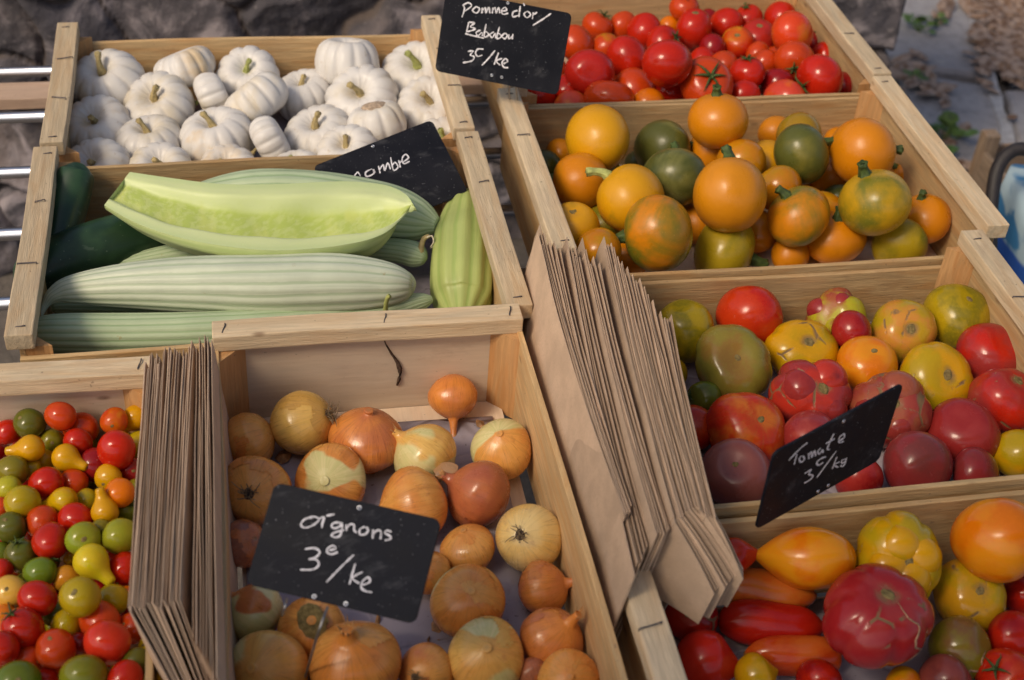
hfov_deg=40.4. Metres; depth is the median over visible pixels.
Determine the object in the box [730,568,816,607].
long tomato
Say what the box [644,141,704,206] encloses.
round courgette
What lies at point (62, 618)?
cherry tomato
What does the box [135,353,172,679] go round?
paper bag
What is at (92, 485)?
cherry tomato
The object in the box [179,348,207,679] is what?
paper bag
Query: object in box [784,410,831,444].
heirloom tomato
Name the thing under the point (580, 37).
red tomato
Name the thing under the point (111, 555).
cherry tomato
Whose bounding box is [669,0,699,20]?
red tomato
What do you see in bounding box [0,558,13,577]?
cherry tomato
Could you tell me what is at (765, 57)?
red tomato
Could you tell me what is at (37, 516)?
cherry tomato
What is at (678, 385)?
paper bag
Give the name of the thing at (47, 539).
cherry tomato
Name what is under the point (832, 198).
round courgette
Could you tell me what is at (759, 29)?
red tomato
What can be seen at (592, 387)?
paper bag
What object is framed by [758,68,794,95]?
red tomato
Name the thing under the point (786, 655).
long tomato
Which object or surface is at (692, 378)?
liner paper
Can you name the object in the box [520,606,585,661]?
onion
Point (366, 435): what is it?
onion
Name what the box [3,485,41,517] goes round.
cherry tomato
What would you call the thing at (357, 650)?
onion
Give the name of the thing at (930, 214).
round courgette
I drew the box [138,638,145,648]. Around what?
cherry tomato
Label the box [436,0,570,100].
price slate
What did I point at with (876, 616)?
heirloom tomato
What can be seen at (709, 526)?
paper bag
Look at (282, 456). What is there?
onion skin scraps
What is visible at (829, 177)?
round courgette
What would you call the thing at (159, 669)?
paper bag
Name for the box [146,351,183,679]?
paper bag
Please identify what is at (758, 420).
heirloom tomato
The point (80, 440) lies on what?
cherry tomato
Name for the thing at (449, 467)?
onion skin flake
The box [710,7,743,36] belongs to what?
red tomato
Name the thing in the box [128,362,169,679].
paper bag
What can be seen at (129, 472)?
cherry tomato
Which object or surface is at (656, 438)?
paper bag
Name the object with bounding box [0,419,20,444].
cherry tomato
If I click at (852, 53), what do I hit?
wooden crate
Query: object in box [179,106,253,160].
white pumpkin
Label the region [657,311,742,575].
paper bag
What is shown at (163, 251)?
cucumber
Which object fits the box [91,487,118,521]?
pear tomato
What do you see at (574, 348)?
paper bag
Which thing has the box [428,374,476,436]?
onion
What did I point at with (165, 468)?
paper bag
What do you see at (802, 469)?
price slate
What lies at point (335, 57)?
white pumpkin
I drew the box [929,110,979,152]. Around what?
weed
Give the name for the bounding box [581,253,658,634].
paper bag
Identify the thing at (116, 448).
cherry tomato
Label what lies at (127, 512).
cherry tomato
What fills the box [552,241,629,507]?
paper bag
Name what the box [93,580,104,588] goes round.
cherry tomato
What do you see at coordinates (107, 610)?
cherry tomato
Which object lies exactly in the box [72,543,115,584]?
pear tomato
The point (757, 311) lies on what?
heirloom tomato
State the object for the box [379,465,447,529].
onion
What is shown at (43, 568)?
cherry tomato
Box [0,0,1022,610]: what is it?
ground
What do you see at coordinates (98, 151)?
white pumpkin
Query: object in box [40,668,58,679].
cherry tomato
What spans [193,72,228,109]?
white pumpkin
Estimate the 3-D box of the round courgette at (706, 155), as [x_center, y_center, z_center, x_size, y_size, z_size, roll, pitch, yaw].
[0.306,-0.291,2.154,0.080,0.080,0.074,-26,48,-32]
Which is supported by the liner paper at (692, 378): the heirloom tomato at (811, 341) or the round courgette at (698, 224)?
the heirloom tomato at (811, 341)
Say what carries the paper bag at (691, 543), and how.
on the paper bag at (682, 583)
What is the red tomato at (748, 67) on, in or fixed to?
on the red tomato
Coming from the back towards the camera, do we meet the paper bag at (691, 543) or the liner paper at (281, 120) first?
the liner paper at (281, 120)
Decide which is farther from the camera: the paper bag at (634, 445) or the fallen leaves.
the fallen leaves
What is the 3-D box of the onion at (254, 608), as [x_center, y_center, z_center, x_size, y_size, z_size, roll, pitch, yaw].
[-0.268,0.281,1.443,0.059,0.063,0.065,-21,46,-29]
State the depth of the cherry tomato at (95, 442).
1.61 m
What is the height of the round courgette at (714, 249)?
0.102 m
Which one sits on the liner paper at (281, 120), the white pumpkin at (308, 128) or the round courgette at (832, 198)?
the white pumpkin at (308, 128)
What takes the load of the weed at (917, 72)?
on the pavement
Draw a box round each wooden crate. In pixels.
[0,356,155,679]
[4,131,532,361]
[39,15,474,162]
[212,303,627,679]
[481,0,890,141]
[497,76,1008,281]
[617,490,1023,679]
[641,230,1023,518]
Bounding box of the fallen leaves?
[889,0,1023,169]
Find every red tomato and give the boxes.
[527,89,554,103]
[554,90,584,103]
[555,74,572,98]
[564,49,614,93]
[565,24,593,58]
[582,10,612,38]
[583,80,634,102]
[593,33,615,53]
[606,35,645,75]
[611,11,633,36]
[614,67,655,94]
[626,12,660,49]
[634,88,664,100]
[642,40,692,87]
[646,25,682,47]
[656,85,682,99]
[660,16,676,29]
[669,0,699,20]
[676,8,711,50]
[679,56,732,98]
[691,47,713,58]
[699,33,725,53]
[704,8,715,17]
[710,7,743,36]
[712,50,736,69]
[722,26,754,58]
[730,54,765,85]
[732,80,760,96]
[738,2,762,25]
[743,18,773,46]
[746,41,769,56]
[752,49,774,70]
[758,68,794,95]
[763,1,795,24]
[763,79,805,95]
[769,46,776,52]
[771,10,812,48]
[773,40,813,81]
[795,54,842,93]
[810,30,817,48]
[812,41,828,55]
[840,71,851,92]
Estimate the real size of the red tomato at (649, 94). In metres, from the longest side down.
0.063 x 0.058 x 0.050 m
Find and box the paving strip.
[968,12,1014,142]
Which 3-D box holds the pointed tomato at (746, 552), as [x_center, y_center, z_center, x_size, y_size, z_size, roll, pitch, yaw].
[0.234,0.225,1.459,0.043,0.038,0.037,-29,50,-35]
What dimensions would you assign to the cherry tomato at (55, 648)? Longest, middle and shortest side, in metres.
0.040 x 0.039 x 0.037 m
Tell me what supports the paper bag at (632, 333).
in the wooden crate at (975, 259)
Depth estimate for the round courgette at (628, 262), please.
1.95 m
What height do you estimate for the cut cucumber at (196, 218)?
0.086 m
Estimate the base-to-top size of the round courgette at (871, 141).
0.102 m
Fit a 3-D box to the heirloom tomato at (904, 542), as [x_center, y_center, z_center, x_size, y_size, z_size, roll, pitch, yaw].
[0.407,0.231,1.466,0.094,0.101,0.076,18,-4,-2]
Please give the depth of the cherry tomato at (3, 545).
1.44 m
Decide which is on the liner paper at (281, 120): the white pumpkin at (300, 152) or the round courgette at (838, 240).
the white pumpkin at (300, 152)
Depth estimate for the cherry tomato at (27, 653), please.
1.33 m
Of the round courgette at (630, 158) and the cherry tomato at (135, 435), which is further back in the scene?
the round courgette at (630, 158)
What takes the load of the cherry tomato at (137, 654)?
in the wooden crate at (96, 388)
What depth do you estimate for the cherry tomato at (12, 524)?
1.45 m
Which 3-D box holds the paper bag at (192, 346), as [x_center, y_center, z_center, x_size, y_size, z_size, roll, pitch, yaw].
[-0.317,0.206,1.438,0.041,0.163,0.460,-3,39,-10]
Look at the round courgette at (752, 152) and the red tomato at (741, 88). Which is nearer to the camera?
the round courgette at (752, 152)
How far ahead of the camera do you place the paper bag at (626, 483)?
1.45 m
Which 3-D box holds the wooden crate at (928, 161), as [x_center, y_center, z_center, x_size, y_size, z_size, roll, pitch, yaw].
[0.328,-0.217,2.068,0.646,0.148,0.429,-4,40,-10]
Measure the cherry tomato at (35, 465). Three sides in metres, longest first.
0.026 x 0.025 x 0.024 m
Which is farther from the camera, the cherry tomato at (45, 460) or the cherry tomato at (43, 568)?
the cherry tomato at (45, 460)
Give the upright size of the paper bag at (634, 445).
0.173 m
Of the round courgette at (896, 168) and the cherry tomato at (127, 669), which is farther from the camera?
the round courgette at (896, 168)
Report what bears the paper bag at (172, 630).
on the paper bag at (174, 461)
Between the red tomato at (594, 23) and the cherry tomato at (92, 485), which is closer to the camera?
the cherry tomato at (92, 485)
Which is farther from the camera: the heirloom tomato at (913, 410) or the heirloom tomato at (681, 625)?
the heirloom tomato at (913, 410)
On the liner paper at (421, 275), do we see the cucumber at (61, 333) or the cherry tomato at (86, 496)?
the cucumber at (61, 333)
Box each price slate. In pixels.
[248,484,439,677]
[315,121,466,206]
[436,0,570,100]
[755,384,901,527]
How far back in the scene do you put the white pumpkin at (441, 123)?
2.14 m
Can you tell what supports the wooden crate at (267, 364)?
on the stall rack
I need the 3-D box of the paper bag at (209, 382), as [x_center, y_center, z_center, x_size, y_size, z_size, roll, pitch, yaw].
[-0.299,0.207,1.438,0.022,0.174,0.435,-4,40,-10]
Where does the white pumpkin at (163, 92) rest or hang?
on the liner paper at (281, 120)
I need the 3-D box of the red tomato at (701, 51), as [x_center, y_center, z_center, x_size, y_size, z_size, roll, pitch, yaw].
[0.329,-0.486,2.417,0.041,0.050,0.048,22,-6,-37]
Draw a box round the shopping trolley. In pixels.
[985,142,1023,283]
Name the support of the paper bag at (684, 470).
on the paper bag at (675, 479)
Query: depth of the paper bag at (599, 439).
1.52 m
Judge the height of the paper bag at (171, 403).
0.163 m
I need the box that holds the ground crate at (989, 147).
[968,129,1023,193]
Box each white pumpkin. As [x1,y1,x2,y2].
[69,94,130,147]
[71,137,130,165]
[73,48,144,104]
[115,114,180,156]
[123,70,194,128]
[129,142,190,163]
[153,45,215,87]
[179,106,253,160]
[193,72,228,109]
[201,144,254,159]
[216,45,279,95]
[224,71,287,121]
[249,116,290,156]
[277,149,316,156]
[279,69,329,120]
[284,104,347,152]
[315,37,379,84]
[316,124,376,154]
[325,64,398,116]
[347,100,406,140]
[382,41,433,92]
[397,75,445,129]
[423,116,450,137]
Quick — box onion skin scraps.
[272,420,494,641]
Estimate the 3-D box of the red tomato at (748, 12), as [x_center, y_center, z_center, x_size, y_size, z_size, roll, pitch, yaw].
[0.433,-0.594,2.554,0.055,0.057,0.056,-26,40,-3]
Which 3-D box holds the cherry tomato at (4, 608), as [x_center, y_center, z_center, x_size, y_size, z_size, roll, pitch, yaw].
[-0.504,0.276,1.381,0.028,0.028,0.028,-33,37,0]
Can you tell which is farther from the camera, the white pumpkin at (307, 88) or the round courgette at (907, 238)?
the white pumpkin at (307, 88)
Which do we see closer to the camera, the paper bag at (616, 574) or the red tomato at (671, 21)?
the paper bag at (616, 574)
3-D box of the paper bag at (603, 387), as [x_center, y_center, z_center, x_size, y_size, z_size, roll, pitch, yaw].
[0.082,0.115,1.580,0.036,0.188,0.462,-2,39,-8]
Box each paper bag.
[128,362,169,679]
[130,368,167,679]
[132,354,173,679]
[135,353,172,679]
[137,358,175,679]
[139,354,174,679]
[142,364,177,679]
[144,357,178,679]
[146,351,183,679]
[148,348,184,679]
[151,348,186,679]
[153,346,186,678]
[155,350,188,679]
[158,347,189,679]
[160,364,194,679]
[163,351,194,678]
[165,350,198,677]
[167,356,198,679]
[170,349,200,679]
[172,353,203,679]
[174,347,201,679]
[176,340,206,679]
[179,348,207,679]
[193,346,204,679]
[196,337,205,675]
[199,403,209,679]
[201,344,210,679]
[204,335,212,679]
[207,337,236,679]
[207,346,212,677]
[211,340,239,679]
[522,233,623,511]
[524,225,596,430]
[542,233,625,522]
[542,244,624,572]
[547,241,627,516]
[549,258,626,523]
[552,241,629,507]
[555,245,629,518]
[555,258,629,516]
[555,266,628,510]
[557,248,631,508]
[561,237,634,629]
[563,248,637,571]
[570,248,639,608]
[572,253,642,631]
[573,247,644,556]
[574,256,647,570]
[576,238,656,616]
[578,257,646,531]
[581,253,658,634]
[585,250,660,629]
[588,260,661,635]
[590,256,665,523]
[590,264,664,639]
[593,266,667,567]
[595,237,711,586]
[597,263,668,573]
[599,249,714,623]
[607,245,716,592]
[609,243,718,615]
[613,247,704,616]
[613,264,722,617]
[617,256,724,617]
[620,263,727,612]
[621,262,729,581]
[624,274,731,607]
[625,267,733,605]
[629,273,733,605]
[631,274,702,521]
[635,280,697,510]
[636,322,735,605]
[637,278,742,568]
[643,286,742,572]
[647,294,742,574]
[650,300,742,567]
[655,309,737,602]
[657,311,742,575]
[662,317,741,605]
[663,314,742,610]
[666,319,742,570]
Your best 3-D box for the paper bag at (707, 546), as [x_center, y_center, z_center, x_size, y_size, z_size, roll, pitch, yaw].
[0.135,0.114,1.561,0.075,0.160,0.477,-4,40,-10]
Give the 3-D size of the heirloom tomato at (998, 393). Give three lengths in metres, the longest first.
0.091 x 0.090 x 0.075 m
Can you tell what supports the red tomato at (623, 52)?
on the red tomato
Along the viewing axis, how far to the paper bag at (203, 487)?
1.38 m
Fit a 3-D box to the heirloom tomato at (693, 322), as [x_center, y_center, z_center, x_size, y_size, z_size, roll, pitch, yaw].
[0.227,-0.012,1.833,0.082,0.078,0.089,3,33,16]
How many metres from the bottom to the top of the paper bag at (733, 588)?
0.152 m
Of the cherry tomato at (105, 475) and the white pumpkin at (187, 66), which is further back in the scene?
the white pumpkin at (187, 66)
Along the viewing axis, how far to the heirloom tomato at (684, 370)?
1.79 m
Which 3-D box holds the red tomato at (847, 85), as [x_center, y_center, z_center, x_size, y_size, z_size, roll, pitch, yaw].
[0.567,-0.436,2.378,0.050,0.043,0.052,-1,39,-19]
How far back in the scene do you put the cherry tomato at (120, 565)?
1.42 m
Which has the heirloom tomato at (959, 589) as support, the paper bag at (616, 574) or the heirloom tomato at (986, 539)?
the heirloom tomato at (986, 539)
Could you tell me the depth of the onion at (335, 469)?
1.57 m
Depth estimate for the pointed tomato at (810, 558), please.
1.44 m
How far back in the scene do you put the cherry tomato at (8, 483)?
1.48 m
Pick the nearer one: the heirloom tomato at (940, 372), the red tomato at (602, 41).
the heirloom tomato at (940, 372)
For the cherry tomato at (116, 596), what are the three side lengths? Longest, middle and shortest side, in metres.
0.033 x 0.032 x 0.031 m
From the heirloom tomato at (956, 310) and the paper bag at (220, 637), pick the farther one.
the heirloom tomato at (956, 310)
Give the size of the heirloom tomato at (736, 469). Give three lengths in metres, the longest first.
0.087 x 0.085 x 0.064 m
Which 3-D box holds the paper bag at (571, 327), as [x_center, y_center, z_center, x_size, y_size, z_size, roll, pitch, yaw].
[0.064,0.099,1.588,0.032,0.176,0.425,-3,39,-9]
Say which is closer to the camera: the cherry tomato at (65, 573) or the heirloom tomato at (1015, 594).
the cherry tomato at (65, 573)
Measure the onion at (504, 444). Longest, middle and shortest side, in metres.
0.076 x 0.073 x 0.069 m
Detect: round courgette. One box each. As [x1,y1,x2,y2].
[541,149,560,173]
[546,138,568,158]
[550,152,606,207]
[561,202,599,242]
[565,104,629,169]
[575,227,621,262]
[585,164,664,230]
[591,206,619,233]
[616,194,692,271]
[619,243,645,272]
[624,148,636,164]
[634,119,690,165]
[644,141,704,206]
[684,203,704,243]
[688,83,748,148]
[690,138,719,165]
[693,144,766,232]
[693,225,768,269]
[716,139,766,173]
[751,211,775,252]
[757,140,775,171]
[758,116,784,140]
[762,165,801,209]
[767,185,830,246]
[771,241,809,265]
[773,123,833,183]
[776,112,822,138]
[807,206,866,262]
[810,162,845,190]
[821,191,837,210]
[824,127,837,136]
[824,184,843,196]
[828,117,903,181]
[838,159,911,235]
[871,219,927,259]
[891,163,903,179]
[907,189,950,243]
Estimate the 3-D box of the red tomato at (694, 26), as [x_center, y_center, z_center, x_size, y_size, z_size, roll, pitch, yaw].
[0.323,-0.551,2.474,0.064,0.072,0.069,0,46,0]
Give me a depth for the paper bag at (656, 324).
1.58 m
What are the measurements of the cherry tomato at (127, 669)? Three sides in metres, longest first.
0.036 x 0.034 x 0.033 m
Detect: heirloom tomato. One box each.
[657,299,713,363]
[664,604,718,639]
[680,360,687,381]
[687,381,721,409]
[690,404,709,450]
[695,324,772,394]
[702,438,769,503]
[706,392,785,460]
[715,285,782,342]
[765,319,838,373]
[768,359,852,422]
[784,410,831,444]
[795,658,842,679]
[805,287,866,331]
[822,563,934,669]
[831,310,871,346]
[835,462,883,492]
[836,335,897,388]
[848,370,932,447]
[856,510,942,597]
[871,299,936,364]
[882,430,952,486]
[885,665,919,679]
[899,341,973,409]
[918,653,971,679]
[923,284,989,348]
[927,397,1000,460]
[927,615,991,679]
[933,559,1006,631]
[950,498,1023,582]
[952,447,998,480]
[956,323,1015,377]
[967,367,1023,433]
[975,647,1023,679]
[987,610,1023,653]
[994,429,1023,475]
[1004,577,1023,612]
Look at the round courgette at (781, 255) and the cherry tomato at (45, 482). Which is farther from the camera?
the round courgette at (781, 255)
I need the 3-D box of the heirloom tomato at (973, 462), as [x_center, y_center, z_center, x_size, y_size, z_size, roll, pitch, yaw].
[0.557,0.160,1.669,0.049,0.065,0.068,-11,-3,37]
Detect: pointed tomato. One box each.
[677,629,737,679]
[729,537,757,570]
[734,652,777,679]
[756,526,856,589]
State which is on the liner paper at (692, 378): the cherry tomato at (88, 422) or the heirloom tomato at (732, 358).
the heirloom tomato at (732, 358)
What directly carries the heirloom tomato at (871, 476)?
on the liner paper at (692, 378)
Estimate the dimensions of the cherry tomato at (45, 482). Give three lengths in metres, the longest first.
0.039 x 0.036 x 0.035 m
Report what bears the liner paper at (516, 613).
in the wooden crate at (267, 364)
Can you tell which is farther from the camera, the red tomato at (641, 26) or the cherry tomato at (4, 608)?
the red tomato at (641, 26)
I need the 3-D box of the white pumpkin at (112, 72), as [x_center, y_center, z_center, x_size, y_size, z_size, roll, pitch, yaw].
[-0.643,-0.414,2.196,0.122,0.087,0.120,-24,56,-6]
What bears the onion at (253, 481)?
on the liner paper at (516, 613)
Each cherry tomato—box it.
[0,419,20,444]
[0,444,5,459]
[0,455,28,483]
[0,475,21,496]
[0,497,5,514]
[0,511,26,543]
[0,541,7,557]
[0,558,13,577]
[0,575,24,606]
[0,602,45,648]
[0,604,13,623]
[0,630,19,665]
[0,660,41,679]
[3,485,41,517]
[4,536,38,573]
[13,408,46,436]
[14,646,41,669]
[17,580,57,616]
[22,556,57,583]
[25,532,31,540]
[26,505,57,536]
[27,460,41,479]
[28,466,64,499]
[31,522,66,561]
[35,628,76,668]
[39,449,53,466]
[40,428,63,451]
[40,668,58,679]
[42,602,62,625]
[44,401,76,430]
[50,609,80,634]
[53,565,79,590]
[54,558,60,567]
[57,502,93,530]
[58,576,101,617]
[59,654,108,679]
[62,412,99,440]
[62,469,88,492]
[63,428,92,454]
[63,553,73,564]
[64,521,101,553]
[72,632,85,655]
[77,488,94,508]
[78,600,120,634]
[81,447,101,482]
[83,619,131,666]
[88,482,96,488]
[93,439,97,446]
[93,519,108,534]
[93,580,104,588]
[94,464,121,487]
[97,430,135,469]
[99,407,127,432]
[100,584,128,613]
[102,518,132,553]
[103,546,115,560]
[105,477,134,507]
[107,659,143,679]
[110,551,130,585]
[118,498,134,520]
[120,457,137,479]
[121,612,140,644]
[121,647,145,673]
[130,431,139,457]
[130,478,135,497]
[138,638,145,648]
[156,657,192,679]
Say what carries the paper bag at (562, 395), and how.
on the wooden crate at (267, 364)
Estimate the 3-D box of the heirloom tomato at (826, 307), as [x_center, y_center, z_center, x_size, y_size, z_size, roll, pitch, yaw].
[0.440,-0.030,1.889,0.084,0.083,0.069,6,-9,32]
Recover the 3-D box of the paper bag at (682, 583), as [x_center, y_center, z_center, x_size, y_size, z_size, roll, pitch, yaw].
[0.119,0.112,1.563,0.069,0.159,0.518,-3,39,-10]
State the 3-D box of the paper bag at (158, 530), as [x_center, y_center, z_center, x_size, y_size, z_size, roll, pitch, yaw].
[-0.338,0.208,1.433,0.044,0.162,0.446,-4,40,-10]
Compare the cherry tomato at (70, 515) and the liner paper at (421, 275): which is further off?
the liner paper at (421, 275)
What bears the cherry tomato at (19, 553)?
on the cherry tomato
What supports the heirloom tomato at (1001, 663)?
on the liner paper at (848, 671)
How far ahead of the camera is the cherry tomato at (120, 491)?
1.48 m
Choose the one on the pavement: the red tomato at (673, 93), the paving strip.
the paving strip
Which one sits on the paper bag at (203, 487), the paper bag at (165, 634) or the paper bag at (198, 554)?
the paper bag at (198, 554)
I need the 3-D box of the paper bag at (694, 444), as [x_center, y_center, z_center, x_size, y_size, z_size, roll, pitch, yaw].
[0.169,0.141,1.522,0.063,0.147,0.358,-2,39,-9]
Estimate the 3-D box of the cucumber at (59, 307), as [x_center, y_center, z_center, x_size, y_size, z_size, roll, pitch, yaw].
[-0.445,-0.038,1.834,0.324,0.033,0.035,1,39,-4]
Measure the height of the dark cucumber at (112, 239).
0.083 m
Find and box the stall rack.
[0,65,870,321]
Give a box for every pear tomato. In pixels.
[4,434,44,461]
[42,487,78,512]
[51,443,87,471]
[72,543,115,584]
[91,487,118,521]
[125,405,141,432]
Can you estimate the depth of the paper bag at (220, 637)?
1.41 m
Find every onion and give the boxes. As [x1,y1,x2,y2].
[228,412,274,459]
[228,455,291,524]
[230,519,261,567]
[231,584,283,639]
[233,630,308,679]
[270,390,339,454]
[277,597,343,659]
[294,442,365,500]
[309,616,401,679]
[328,407,402,473]
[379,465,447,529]
[390,424,456,482]
[398,642,452,679]
[423,551,450,594]
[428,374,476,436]
[430,564,505,636]
[432,460,509,526]
[439,523,494,568]
[447,616,523,679]
[470,418,531,479]
[495,504,560,571]
[518,560,571,612]
[519,657,542,679]
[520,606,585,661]
[537,648,599,679]
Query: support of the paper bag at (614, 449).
on the paper bag at (590, 355)
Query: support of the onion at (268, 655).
on the liner paper at (516, 613)
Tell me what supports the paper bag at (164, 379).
on the stall rack
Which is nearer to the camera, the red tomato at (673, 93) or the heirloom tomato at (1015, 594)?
the heirloom tomato at (1015, 594)
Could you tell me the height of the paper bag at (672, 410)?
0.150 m
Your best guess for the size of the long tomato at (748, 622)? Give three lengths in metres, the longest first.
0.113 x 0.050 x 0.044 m
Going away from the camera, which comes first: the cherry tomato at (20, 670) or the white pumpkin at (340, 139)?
the cherry tomato at (20, 670)
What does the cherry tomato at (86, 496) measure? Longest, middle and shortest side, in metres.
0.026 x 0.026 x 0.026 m
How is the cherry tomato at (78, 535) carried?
on the cherry tomato
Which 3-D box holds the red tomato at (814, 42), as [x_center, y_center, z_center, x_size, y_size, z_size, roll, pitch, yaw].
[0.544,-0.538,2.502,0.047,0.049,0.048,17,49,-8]
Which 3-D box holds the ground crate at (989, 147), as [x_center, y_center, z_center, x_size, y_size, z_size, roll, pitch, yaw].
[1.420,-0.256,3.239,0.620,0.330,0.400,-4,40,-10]
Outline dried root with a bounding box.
[384,341,402,385]
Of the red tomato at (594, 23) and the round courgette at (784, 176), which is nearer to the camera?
the round courgette at (784, 176)
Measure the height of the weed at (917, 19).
0.068 m
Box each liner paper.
[195,103,288,157]
[246,416,531,679]
[391,234,433,308]
[673,583,1007,679]
[685,323,1005,503]
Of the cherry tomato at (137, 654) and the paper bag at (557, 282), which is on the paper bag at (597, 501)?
the paper bag at (557, 282)
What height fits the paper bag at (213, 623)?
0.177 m
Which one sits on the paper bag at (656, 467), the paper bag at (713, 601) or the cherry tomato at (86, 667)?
the paper bag at (713, 601)
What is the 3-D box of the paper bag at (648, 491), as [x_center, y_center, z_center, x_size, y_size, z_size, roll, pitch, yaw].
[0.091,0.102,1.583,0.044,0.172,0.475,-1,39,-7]
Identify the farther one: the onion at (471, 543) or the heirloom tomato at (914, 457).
the heirloom tomato at (914, 457)
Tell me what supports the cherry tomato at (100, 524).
on the cherry tomato at (111, 555)
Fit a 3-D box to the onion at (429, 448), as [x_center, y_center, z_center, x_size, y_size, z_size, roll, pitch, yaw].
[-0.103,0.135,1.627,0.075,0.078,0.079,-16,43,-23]
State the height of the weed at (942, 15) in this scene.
0.044 m
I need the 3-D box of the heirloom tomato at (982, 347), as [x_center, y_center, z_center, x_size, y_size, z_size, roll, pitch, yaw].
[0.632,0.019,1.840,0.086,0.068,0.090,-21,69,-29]
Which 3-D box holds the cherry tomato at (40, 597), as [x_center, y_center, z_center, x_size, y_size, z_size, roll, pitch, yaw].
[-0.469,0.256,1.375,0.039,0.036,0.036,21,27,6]
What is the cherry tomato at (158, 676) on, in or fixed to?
on the paper bag at (158, 530)
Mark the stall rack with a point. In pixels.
(25, 95)
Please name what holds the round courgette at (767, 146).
in the wooden crate at (928, 161)
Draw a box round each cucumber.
[13,214,164,289]
[37,293,432,353]
[41,253,415,315]
[50,302,168,313]
[51,162,93,235]
[104,172,415,256]
[119,245,195,263]
[201,168,439,240]
[368,234,433,266]
[430,188,492,307]
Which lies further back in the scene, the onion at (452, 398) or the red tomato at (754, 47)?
the red tomato at (754, 47)
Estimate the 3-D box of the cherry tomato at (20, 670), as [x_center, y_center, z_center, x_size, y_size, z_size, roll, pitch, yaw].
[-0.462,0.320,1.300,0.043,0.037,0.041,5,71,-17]
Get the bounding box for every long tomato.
[718,599,822,645]
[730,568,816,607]
[743,635,841,676]
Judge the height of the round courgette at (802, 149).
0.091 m
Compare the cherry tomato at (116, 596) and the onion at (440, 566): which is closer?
the cherry tomato at (116, 596)
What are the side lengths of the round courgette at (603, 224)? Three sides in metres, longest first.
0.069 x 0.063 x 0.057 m
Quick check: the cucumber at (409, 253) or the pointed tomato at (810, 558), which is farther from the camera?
the cucumber at (409, 253)
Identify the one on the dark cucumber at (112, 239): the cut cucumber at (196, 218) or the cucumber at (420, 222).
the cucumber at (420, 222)
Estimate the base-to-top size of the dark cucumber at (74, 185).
0.118 m
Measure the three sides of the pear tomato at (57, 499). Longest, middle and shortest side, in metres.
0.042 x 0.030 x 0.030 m
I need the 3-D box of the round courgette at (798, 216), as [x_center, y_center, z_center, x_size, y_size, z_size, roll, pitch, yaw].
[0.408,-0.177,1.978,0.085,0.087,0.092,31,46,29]
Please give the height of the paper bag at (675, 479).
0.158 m
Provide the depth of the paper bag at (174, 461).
1.40 m
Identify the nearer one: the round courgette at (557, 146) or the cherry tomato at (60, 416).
the cherry tomato at (60, 416)
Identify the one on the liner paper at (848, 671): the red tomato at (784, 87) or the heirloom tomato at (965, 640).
the heirloom tomato at (965, 640)
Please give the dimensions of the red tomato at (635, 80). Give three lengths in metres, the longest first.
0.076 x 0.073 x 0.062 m
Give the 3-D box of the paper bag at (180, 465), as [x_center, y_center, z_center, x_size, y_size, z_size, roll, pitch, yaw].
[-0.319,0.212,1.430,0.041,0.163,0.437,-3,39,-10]
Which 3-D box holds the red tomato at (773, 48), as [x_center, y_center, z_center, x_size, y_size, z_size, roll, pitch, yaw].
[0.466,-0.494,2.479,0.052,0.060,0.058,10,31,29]
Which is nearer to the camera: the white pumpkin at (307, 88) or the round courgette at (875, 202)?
the round courgette at (875, 202)
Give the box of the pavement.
[886,0,1023,171]
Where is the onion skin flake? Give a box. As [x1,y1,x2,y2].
[433,462,457,477]
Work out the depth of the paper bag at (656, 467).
1.44 m
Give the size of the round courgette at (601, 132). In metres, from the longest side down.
0.108 x 0.100 x 0.087 m
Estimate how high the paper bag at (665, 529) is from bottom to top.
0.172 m
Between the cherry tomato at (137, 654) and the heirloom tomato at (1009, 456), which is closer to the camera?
the cherry tomato at (137, 654)
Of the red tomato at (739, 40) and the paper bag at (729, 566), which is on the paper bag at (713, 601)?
the paper bag at (729, 566)
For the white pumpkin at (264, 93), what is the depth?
2.14 m
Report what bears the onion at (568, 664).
in the wooden crate at (267, 364)
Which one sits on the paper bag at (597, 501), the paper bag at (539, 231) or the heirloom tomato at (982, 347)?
the paper bag at (539, 231)
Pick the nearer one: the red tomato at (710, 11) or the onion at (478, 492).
the onion at (478, 492)
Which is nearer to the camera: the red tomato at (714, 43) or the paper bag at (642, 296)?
the paper bag at (642, 296)
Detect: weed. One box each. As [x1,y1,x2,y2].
[902,13,936,33]
[903,69,929,87]
[920,12,948,26]
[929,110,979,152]
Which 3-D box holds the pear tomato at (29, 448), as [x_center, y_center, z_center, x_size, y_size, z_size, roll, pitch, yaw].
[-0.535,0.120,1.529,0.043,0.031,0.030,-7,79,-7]
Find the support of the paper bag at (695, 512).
in the wooden crate at (975, 259)
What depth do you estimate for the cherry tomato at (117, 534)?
1.43 m
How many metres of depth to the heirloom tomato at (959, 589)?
1.47 m
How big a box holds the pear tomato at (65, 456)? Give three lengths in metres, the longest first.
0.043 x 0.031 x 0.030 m
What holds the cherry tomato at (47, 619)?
on the cherry tomato
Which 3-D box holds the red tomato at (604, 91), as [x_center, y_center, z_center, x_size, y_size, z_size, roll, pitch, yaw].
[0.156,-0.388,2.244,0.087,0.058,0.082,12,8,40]
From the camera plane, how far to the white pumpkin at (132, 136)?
2.10 m
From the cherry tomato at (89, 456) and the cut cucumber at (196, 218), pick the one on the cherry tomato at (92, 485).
the cherry tomato at (89, 456)
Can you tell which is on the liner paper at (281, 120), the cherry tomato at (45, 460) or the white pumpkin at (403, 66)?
the white pumpkin at (403, 66)
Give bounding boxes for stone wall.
[0,0,905,276]
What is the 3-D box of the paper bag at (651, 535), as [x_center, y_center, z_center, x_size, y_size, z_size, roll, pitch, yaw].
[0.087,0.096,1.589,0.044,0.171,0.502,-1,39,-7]
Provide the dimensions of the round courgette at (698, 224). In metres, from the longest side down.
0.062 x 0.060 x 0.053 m

